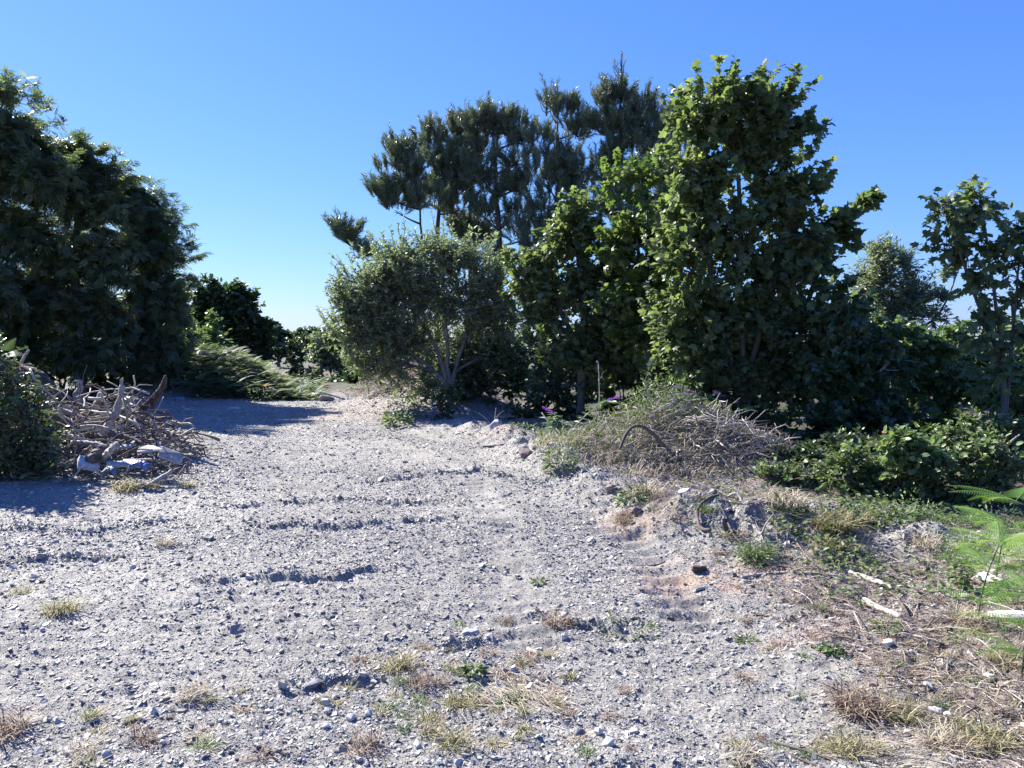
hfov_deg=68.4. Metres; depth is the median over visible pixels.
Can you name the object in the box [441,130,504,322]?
pine tree
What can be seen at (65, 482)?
stick
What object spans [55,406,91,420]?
log
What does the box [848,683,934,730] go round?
grass tuft
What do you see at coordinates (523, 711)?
tuft
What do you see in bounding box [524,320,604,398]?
hedge bush
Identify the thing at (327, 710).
loose stone
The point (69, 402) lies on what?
branch
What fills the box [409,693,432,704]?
tuft
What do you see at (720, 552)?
tuft
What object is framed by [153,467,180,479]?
log
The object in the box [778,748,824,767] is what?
branch
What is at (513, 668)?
loose stone
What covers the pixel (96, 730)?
tuft
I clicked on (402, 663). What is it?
grass tuft
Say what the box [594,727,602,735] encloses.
stone
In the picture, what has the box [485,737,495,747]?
tuft
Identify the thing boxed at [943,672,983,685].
tuft
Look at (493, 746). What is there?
tuft
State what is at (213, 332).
young maple
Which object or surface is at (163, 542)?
grass tuft
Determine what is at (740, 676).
tuft
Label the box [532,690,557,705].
tuft
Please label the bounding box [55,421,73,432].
branch
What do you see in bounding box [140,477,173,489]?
grass tuft
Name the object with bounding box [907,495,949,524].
weed plant
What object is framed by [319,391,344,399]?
branch
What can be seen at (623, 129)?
pine tree
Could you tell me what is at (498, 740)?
tuft
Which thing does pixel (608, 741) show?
stone
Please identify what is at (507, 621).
grass tuft
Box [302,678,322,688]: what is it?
stone
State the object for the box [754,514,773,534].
stick
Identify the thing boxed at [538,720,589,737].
twig
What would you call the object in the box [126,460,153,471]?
plastic bag
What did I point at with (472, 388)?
thicket
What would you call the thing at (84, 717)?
grass tuft
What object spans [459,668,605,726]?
fallen straw
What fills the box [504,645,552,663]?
tuft
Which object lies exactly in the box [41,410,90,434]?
log
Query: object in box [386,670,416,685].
tuft
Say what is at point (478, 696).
tuft
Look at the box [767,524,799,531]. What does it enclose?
tuft
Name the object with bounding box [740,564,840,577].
branch
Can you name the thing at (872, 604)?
split log
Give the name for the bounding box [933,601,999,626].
grass tuft
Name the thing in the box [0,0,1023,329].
sky
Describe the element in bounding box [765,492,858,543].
weed plant
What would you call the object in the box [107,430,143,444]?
log
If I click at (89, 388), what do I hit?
weed plant
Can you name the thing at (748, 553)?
weed plant
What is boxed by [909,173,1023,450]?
sycamore tree
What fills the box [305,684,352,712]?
tuft
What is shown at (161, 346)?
ash tree
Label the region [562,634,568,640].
loose stone
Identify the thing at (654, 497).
grass tuft
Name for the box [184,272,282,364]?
maple tree
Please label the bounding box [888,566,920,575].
tuft
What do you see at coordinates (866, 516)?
grass tuft
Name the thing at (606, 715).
tuft
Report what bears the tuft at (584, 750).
on the ground at (630, 548)
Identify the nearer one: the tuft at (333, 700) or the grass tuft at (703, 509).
the tuft at (333, 700)
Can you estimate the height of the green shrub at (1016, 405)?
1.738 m
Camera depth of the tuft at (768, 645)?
3.83 m
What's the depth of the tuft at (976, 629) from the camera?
3.89 m
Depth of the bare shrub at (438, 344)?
15.88 m
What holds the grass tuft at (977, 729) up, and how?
on the ground at (630, 548)
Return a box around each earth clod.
[518,448,532,458]
[605,484,615,494]
[630,507,642,514]
[691,565,707,571]
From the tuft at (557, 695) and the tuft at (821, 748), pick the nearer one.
the tuft at (821, 748)
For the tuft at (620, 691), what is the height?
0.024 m
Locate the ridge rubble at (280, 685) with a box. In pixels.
[0,433,1019,700]
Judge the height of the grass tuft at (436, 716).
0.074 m
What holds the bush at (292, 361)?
on the ground at (630, 548)
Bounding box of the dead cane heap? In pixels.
[525,364,807,480]
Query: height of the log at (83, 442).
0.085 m
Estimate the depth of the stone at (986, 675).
3.38 m
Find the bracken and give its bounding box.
[169,342,329,400]
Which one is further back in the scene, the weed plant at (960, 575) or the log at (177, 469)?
the log at (177, 469)
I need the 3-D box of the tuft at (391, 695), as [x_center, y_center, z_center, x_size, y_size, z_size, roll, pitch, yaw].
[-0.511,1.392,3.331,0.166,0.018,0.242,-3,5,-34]
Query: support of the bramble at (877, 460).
on the ground at (630, 548)
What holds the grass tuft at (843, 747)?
on the ground at (630, 548)
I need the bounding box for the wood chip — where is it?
[526,647,539,655]
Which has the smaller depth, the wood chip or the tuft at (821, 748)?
the tuft at (821, 748)
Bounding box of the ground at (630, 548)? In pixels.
[0,330,1023,767]
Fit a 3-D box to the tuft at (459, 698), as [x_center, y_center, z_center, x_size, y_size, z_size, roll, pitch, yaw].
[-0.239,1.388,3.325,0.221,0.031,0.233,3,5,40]
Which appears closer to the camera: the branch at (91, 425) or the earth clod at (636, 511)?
the earth clod at (636, 511)
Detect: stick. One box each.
[20,350,29,362]
[58,477,124,483]
[68,433,83,446]
[69,465,85,480]
[117,443,148,457]
[752,614,785,624]
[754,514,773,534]
[832,636,864,647]
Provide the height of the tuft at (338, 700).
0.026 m
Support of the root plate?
on the stick tangle
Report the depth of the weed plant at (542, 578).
4.86 m
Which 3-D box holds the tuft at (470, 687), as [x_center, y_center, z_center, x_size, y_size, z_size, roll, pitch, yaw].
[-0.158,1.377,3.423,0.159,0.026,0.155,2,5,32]
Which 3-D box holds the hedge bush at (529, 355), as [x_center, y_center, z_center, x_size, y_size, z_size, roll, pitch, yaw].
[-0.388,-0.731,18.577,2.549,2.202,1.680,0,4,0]
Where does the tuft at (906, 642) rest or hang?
on the ground at (630, 548)
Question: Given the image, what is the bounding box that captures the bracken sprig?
[0,338,74,480]
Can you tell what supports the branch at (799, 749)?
on the ground at (630, 548)
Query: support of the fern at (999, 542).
on the ground at (630, 548)
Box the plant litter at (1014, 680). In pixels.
[583,429,1023,767]
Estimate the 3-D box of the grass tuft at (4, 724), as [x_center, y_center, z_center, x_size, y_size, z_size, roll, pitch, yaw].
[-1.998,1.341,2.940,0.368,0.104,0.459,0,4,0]
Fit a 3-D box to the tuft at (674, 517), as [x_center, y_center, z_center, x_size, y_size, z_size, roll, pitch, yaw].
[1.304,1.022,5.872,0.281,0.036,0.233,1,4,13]
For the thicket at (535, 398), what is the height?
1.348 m
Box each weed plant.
[72,383,98,390]
[246,386,273,401]
[380,411,413,427]
[386,399,429,419]
[457,660,488,679]
[493,693,528,709]
[508,422,544,434]
[529,576,549,586]
[539,441,580,477]
[600,610,659,641]
[612,482,655,506]
[733,538,774,570]
[733,632,760,643]
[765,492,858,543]
[809,535,887,573]
[815,640,848,658]
[835,489,926,527]
[859,490,978,532]
[866,617,904,636]
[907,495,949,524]
[933,532,975,561]
[941,499,1023,535]
[947,559,974,589]
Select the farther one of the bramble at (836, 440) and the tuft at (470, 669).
the bramble at (836, 440)
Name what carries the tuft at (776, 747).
on the ground at (630, 548)
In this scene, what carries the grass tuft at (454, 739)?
on the ground at (630, 548)
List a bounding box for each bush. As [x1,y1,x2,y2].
[0,330,75,480]
[267,328,320,376]
[292,351,376,382]
[302,325,355,377]
[388,334,450,366]
[416,376,464,420]
[444,318,535,385]
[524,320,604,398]
[631,326,694,400]
[885,320,989,412]
[958,314,1023,410]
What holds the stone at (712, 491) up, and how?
on the ground at (630, 548)
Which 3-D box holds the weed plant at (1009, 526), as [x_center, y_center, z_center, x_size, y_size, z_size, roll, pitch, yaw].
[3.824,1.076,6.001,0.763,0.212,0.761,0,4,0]
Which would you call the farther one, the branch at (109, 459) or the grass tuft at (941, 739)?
the branch at (109, 459)
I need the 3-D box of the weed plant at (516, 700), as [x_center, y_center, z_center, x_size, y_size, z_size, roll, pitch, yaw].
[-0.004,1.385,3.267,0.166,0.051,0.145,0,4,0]
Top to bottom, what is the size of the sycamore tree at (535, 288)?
4.163 m
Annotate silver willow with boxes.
[840,230,958,396]
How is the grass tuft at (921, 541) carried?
on the ground at (630, 548)
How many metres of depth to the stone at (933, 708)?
3.12 m
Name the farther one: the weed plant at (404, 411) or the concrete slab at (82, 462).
the weed plant at (404, 411)
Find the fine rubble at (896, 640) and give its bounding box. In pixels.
[586,427,1023,766]
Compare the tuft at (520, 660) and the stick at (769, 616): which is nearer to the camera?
the tuft at (520, 660)
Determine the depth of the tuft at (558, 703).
3.27 m
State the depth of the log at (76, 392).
8.99 m
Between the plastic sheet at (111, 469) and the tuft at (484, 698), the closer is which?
the tuft at (484, 698)
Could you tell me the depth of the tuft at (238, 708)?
3.22 m
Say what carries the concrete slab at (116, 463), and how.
on the branch
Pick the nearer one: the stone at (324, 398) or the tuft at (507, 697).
the tuft at (507, 697)
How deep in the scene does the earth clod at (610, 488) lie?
6.72 m
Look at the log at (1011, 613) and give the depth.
4.08 m
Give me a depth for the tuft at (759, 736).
2.98 m
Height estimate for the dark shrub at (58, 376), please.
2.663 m
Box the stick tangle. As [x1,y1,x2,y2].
[0,366,222,480]
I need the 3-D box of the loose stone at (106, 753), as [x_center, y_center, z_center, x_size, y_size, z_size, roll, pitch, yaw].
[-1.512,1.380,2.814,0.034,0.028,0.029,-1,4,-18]
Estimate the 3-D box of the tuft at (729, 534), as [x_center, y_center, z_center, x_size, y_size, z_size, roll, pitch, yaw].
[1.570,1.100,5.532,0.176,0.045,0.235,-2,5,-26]
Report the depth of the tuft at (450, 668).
3.61 m
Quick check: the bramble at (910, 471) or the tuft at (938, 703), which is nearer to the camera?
the tuft at (938, 703)
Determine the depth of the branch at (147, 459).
7.64 m
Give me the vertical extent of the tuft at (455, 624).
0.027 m
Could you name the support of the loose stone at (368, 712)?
on the ground at (630, 548)
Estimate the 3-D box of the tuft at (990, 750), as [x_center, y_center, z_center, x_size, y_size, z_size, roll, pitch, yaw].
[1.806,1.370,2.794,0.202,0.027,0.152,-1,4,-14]
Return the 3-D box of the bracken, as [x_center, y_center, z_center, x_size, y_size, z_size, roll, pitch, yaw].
[-7.043,-0.385,19.914,4.528,1.522,6.028,-1,4,-14]
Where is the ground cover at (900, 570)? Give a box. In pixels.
[619,425,1023,649]
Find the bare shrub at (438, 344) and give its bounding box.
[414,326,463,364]
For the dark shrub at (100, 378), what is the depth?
19.06 m
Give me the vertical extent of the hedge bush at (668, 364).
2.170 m
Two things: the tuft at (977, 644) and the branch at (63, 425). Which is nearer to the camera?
the tuft at (977, 644)
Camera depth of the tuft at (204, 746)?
2.90 m
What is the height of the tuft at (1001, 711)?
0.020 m
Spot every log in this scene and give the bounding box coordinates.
[31,383,62,423]
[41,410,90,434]
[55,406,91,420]
[70,440,107,447]
[72,379,90,412]
[74,445,106,474]
[92,387,104,409]
[98,378,124,436]
[101,441,118,459]
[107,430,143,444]
[146,468,174,486]
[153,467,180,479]
[843,569,894,589]
[861,597,901,618]
[986,610,1023,619]
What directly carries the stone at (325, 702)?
on the ground at (630, 548)
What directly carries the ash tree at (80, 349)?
on the ground at (630, 548)
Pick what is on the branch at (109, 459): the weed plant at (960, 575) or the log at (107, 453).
the log at (107, 453)
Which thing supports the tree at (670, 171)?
on the ground at (630, 548)
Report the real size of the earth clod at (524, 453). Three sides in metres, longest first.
0.209 x 0.172 x 0.108 m
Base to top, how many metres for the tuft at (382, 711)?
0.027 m
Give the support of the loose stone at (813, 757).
on the ground at (630, 548)
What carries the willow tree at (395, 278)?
on the ground at (630, 548)
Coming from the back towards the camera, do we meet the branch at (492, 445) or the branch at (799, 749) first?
the branch at (492, 445)
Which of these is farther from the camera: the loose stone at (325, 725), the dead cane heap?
the dead cane heap
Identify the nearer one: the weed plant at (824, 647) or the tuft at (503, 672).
the tuft at (503, 672)
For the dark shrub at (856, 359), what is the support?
on the ground at (630, 548)
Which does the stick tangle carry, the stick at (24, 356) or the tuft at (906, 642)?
the stick at (24, 356)
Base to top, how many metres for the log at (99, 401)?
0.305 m
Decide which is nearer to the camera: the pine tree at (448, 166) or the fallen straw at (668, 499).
the fallen straw at (668, 499)
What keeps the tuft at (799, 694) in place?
on the ground at (630, 548)
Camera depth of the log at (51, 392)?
8.73 m
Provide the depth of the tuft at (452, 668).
3.61 m
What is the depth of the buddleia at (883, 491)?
6.95 m
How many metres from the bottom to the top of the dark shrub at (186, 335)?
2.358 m
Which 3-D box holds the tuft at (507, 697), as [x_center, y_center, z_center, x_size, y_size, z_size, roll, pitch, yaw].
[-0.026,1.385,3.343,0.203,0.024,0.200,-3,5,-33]
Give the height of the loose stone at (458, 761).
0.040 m
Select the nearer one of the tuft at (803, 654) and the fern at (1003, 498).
the tuft at (803, 654)
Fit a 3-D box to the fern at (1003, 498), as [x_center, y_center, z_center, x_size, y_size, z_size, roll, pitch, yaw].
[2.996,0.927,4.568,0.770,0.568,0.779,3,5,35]
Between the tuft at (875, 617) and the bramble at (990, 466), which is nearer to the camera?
the tuft at (875, 617)
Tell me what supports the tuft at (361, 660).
on the ground at (630, 548)
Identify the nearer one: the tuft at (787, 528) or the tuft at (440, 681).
the tuft at (440, 681)
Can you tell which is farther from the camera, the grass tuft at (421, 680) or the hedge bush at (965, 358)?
the hedge bush at (965, 358)
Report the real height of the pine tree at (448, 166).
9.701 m
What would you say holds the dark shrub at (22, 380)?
on the ground at (630, 548)
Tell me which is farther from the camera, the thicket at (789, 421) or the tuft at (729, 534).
the thicket at (789, 421)
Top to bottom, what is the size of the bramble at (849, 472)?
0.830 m
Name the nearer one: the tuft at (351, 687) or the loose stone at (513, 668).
the tuft at (351, 687)
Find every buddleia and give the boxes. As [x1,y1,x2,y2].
[539,396,619,434]
[609,386,758,416]
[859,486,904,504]
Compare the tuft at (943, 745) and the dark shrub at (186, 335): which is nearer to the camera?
the tuft at (943, 745)
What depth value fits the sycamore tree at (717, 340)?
10.28 m
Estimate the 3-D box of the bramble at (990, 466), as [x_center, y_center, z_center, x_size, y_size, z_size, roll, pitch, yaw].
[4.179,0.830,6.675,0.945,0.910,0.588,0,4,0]
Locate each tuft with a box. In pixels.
[0,584,39,596]
[0,701,56,743]
[17,590,102,617]
[48,725,112,766]
[62,749,120,767]
[68,718,121,741]
[69,702,112,721]
[79,705,106,722]
[101,476,161,492]
[108,718,156,736]
[116,708,151,726]
[118,721,174,751]
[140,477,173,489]
[147,533,182,546]
[163,673,224,706]
[163,733,220,752]
[174,477,198,487]
[180,731,233,754]
[184,719,227,743]
[194,690,226,703]
[203,745,217,753]
[216,683,257,695]
[229,701,259,713]
[229,703,252,712]
[232,737,305,766]
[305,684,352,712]
[316,694,350,708]
[320,682,342,692]
[326,681,361,696]
[329,723,403,761]
[343,651,376,670]
[360,695,404,714]
[361,703,393,720]
[366,643,428,677]
[382,687,406,711]
[383,720,418,735]
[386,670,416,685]
[386,706,421,719]
[394,664,450,693]
[401,688,439,709]
[406,714,447,745]
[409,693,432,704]
[410,700,456,731]
[411,656,428,667]
[412,643,434,653]
[412,713,448,733]
[415,674,456,686]
[417,717,500,759]
[418,645,437,651]
[429,684,491,716]
[432,661,462,674]
[437,687,475,706]
[440,656,461,667]
[444,665,458,673]
[447,618,465,629]
[453,663,478,674]
[461,685,496,703]
[463,678,482,696]
[465,688,493,708]
[474,731,516,753]
[475,643,506,657]
[481,661,521,679]
[481,731,511,749]
[485,705,501,715]
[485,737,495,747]
[492,609,519,626]
[492,686,524,709]
[499,715,517,726]
[501,671,525,686]
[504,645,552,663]
[505,655,544,670]
[506,653,535,669]
[506,686,538,699]
[508,717,536,736]
[510,702,542,716]
[511,727,537,738]
[530,606,585,632]
[530,669,546,678]
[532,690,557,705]
[534,647,565,659]
[537,687,576,705]
[539,701,586,720]
[544,695,570,711]
[553,668,581,682]
[557,725,592,746]
[572,738,600,763]
[602,707,630,722]
[607,510,633,524]
[611,473,681,498]
[612,682,632,695]
[622,740,640,750]
[640,489,673,501]
[664,510,692,518]
[687,499,723,513]
[705,734,772,767]
[709,547,730,554]
[716,531,735,538]
[716,759,749,767]
[718,730,776,757]
[724,536,790,564]
[727,667,766,687]
[728,613,757,622]
[730,529,754,535]
[745,481,823,509]
[750,638,789,655]
[753,729,770,743]
[765,739,797,757]
[766,637,796,646]
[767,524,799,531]
[778,504,886,533]
[785,730,849,760]
[787,689,810,703]
[789,747,821,758]
[794,648,815,658]
[797,672,925,730]
[800,532,870,551]
[803,602,836,611]
[808,606,845,616]
[810,723,904,767]
[815,736,832,743]
[818,504,888,525]
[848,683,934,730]
[859,647,901,669]
[859,742,888,762]
[862,740,897,752]
[866,616,885,622]
[879,653,915,674]
[886,525,952,548]
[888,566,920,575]
[894,714,994,765]
[899,638,922,648]
[901,711,952,727]
[912,733,968,767]
[916,596,945,604]
[926,695,961,710]
[926,705,1023,759]
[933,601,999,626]
[936,629,973,647]
[938,691,961,702]
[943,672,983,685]
[953,638,990,650]
[957,622,997,636]
[963,643,1021,673]
[976,744,1018,761]
[986,700,1018,713]
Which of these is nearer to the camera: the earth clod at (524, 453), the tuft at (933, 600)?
the tuft at (933, 600)
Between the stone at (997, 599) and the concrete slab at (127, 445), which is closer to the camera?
the stone at (997, 599)
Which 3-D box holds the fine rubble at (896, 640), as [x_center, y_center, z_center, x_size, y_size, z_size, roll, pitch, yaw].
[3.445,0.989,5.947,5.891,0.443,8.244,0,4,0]
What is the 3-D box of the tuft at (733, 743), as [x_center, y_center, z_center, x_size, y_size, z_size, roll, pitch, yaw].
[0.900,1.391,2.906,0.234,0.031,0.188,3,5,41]
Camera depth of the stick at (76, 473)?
7.38 m
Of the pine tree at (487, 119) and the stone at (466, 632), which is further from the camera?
the pine tree at (487, 119)
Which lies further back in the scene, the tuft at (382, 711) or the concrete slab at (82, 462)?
the concrete slab at (82, 462)
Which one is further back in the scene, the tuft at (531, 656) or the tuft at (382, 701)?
the tuft at (531, 656)
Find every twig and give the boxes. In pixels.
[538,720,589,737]
[641,550,689,565]
[776,522,788,570]
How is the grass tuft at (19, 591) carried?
on the ground at (630, 548)
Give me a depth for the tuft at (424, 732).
3.04 m
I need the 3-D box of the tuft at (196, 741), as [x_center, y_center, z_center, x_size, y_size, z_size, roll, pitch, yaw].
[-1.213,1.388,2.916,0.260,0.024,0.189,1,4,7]
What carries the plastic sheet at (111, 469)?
on the ground at (630, 548)
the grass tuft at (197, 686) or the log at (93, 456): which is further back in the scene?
the log at (93, 456)
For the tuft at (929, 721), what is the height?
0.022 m
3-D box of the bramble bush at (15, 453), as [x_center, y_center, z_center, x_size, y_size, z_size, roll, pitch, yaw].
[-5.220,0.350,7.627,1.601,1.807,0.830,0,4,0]
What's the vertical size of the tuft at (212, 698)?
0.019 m
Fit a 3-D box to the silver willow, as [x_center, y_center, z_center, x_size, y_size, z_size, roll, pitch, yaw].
[8.464,-1.448,16.426,2.626,3.860,1.870,0,4,0]
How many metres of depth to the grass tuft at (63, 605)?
4.24 m
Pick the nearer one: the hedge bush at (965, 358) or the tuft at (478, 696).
the tuft at (478, 696)
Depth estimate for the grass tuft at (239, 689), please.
3.36 m
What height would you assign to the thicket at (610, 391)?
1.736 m
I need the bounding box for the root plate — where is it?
[7,362,66,418]
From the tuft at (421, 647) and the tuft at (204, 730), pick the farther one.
the tuft at (421, 647)
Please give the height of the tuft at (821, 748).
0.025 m
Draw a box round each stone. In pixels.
[53,716,61,723]
[101,749,111,757]
[160,739,167,744]
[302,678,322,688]
[319,395,334,400]
[321,698,330,706]
[322,722,328,728]
[324,707,330,713]
[345,713,355,721]
[365,709,372,716]
[413,739,421,749]
[436,759,441,764]
[454,758,461,765]
[460,628,479,636]
[489,419,502,430]
[510,664,515,671]
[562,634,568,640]
[575,727,585,735]
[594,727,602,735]
[602,736,613,746]
[678,488,690,492]
[707,488,717,497]
[811,754,818,760]
[883,639,893,646]
[923,681,933,687]
[928,706,942,713]
[976,572,1002,582]
[983,672,995,680]
[988,596,1004,602]
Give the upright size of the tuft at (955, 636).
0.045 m
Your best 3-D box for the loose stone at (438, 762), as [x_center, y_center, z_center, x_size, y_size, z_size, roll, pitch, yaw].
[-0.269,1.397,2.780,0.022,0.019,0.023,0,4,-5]
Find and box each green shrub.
[874,311,1008,441]
[967,345,1023,450]
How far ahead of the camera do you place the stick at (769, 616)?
4.24 m
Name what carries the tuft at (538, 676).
on the ground at (630, 548)
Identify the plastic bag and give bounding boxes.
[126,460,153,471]
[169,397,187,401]
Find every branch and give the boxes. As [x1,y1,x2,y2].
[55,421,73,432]
[63,401,87,408]
[80,424,112,429]
[95,458,122,462]
[137,458,152,460]
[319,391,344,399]
[482,443,504,446]
[619,424,671,457]
[695,494,719,531]
[716,503,732,535]
[718,481,748,528]
[721,518,734,532]
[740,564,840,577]
[772,738,837,762]
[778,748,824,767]
[871,362,899,381]
[887,589,943,633]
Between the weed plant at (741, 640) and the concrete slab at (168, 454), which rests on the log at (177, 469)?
the concrete slab at (168, 454)
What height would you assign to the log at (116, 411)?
0.655 m
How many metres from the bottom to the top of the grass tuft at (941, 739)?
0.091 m
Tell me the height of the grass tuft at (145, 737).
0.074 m
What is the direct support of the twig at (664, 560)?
on the ground at (630, 548)
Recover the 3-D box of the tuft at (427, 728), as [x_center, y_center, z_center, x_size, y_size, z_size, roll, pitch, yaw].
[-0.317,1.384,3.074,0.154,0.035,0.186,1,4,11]
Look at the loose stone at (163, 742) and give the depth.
2.93 m
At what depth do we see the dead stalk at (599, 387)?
9.75 m
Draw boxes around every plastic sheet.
[101,466,120,476]
[122,396,142,408]
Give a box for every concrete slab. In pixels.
[77,455,99,471]
[106,459,137,466]
[119,441,134,448]
[137,445,163,453]
[157,447,182,464]
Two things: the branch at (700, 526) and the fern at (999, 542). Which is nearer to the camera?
the fern at (999, 542)
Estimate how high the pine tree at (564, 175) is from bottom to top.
10.034 m
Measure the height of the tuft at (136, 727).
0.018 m
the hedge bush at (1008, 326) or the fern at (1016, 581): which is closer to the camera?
the fern at (1016, 581)
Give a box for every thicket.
[448,334,546,407]
[502,358,610,420]
[590,350,683,416]
[668,332,801,429]
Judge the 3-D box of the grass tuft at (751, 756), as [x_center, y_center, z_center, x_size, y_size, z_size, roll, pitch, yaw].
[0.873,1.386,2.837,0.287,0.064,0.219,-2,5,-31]
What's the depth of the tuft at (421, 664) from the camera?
3.68 m
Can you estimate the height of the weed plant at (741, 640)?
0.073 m
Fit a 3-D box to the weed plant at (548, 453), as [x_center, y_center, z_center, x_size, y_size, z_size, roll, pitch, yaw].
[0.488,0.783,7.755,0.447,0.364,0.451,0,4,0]
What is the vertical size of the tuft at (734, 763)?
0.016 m
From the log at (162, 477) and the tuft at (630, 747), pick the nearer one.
the tuft at (630, 747)
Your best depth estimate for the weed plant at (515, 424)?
11.18 m
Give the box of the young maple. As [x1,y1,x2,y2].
[192,308,233,359]
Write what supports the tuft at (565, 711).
on the ground at (630, 548)
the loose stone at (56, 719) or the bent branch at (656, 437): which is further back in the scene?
the bent branch at (656, 437)
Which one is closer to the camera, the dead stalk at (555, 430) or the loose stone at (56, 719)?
the loose stone at (56, 719)
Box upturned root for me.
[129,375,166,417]
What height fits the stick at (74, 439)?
0.137 m
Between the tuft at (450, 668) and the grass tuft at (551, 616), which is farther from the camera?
the grass tuft at (551, 616)
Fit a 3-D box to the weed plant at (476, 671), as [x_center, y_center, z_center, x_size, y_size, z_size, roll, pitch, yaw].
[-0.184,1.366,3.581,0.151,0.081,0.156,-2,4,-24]
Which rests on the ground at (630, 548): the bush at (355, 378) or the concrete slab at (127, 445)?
the bush at (355, 378)
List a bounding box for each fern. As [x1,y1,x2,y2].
[921,521,1023,622]
[932,485,1023,576]
[954,571,1023,675]
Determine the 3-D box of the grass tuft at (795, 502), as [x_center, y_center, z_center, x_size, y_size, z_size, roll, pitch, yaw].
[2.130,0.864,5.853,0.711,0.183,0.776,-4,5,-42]
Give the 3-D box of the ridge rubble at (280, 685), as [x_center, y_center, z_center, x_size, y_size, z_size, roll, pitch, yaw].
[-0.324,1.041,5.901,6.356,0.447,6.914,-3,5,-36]
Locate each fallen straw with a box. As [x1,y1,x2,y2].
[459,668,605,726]
[587,491,747,539]
[787,710,1010,767]
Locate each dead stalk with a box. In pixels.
[542,413,560,435]
[596,361,602,420]
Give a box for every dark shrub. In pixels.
[4,363,44,396]
[19,317,102,391]
[88,315,182,384]
[183,322,222,374]
[779,272,946,447]
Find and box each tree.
[0,64,106,374]
[9,121,162,397]
[96,169,212,389]
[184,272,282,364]
[268,323,384,366]
[316,209,532,407]
[321,208,382,263]
[359,123,452,312]
[407,102,488,337]
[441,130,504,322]
[452,91,548,292]
[496,185,645,421]
[509,72,597,337]
[561,50,671,228]
[584,147,674,413]
[634,54,886,439]
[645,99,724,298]
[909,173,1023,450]
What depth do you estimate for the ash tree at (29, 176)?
16.25 m
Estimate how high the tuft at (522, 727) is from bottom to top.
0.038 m
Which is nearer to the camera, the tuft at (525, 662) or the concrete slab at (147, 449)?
the tuft at (525, 662)
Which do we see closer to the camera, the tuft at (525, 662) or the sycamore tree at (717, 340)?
the tuft at (525, 662)
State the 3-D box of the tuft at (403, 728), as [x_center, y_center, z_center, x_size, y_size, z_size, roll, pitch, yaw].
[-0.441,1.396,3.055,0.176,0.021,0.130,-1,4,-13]
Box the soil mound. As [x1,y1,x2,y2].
[336,356,502,398]
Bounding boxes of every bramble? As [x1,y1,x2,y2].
[747,455,836,488]
[748,423,885,467]
[804,438,889,497]
[862,444,894,488]
[863,424,953,505]
[924,411,1023,460]
[928,427,1023,510]
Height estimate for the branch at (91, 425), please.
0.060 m
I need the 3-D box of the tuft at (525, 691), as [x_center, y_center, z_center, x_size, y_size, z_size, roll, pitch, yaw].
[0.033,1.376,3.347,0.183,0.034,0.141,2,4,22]
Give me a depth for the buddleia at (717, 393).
10.03 m
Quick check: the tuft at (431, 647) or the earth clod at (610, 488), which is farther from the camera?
the earth clod at (610, 488)
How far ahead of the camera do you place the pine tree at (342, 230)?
21.16 m
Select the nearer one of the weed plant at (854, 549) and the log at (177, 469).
the weed plant at (854, 549)
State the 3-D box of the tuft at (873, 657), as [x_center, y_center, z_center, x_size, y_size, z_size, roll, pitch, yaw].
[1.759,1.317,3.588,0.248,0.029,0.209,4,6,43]
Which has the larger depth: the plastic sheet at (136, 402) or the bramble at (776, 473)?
the plastic sheet at (136, 402)
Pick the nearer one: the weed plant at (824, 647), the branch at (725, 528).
the weed plant at (824, 647)
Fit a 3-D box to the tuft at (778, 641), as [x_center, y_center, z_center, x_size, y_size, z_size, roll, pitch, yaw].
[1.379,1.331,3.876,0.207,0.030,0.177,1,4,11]
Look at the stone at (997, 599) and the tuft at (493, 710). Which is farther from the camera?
the stone at (997, 599)
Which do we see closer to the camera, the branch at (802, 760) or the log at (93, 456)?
the branch at (802, 760)
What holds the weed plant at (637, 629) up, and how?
on the ground at (630, 548)
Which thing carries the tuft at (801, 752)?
on the ground at (630, 548)
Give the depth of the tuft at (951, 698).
3.23 m
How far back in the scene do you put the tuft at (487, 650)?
3.81 m
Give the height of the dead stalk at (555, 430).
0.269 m
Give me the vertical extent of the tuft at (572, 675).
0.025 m
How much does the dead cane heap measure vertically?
1.161 m
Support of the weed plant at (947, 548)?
on the ground at (630, 548)
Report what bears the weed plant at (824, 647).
on the ground at (630, 548)
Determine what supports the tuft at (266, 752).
on the ground at (630, 548)
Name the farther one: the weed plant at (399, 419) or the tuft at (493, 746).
the weed plant at (399, 419)
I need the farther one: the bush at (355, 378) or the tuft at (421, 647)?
the bush at (355, 378)
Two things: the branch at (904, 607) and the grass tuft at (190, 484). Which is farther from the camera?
the grass tuft at (190, 484)

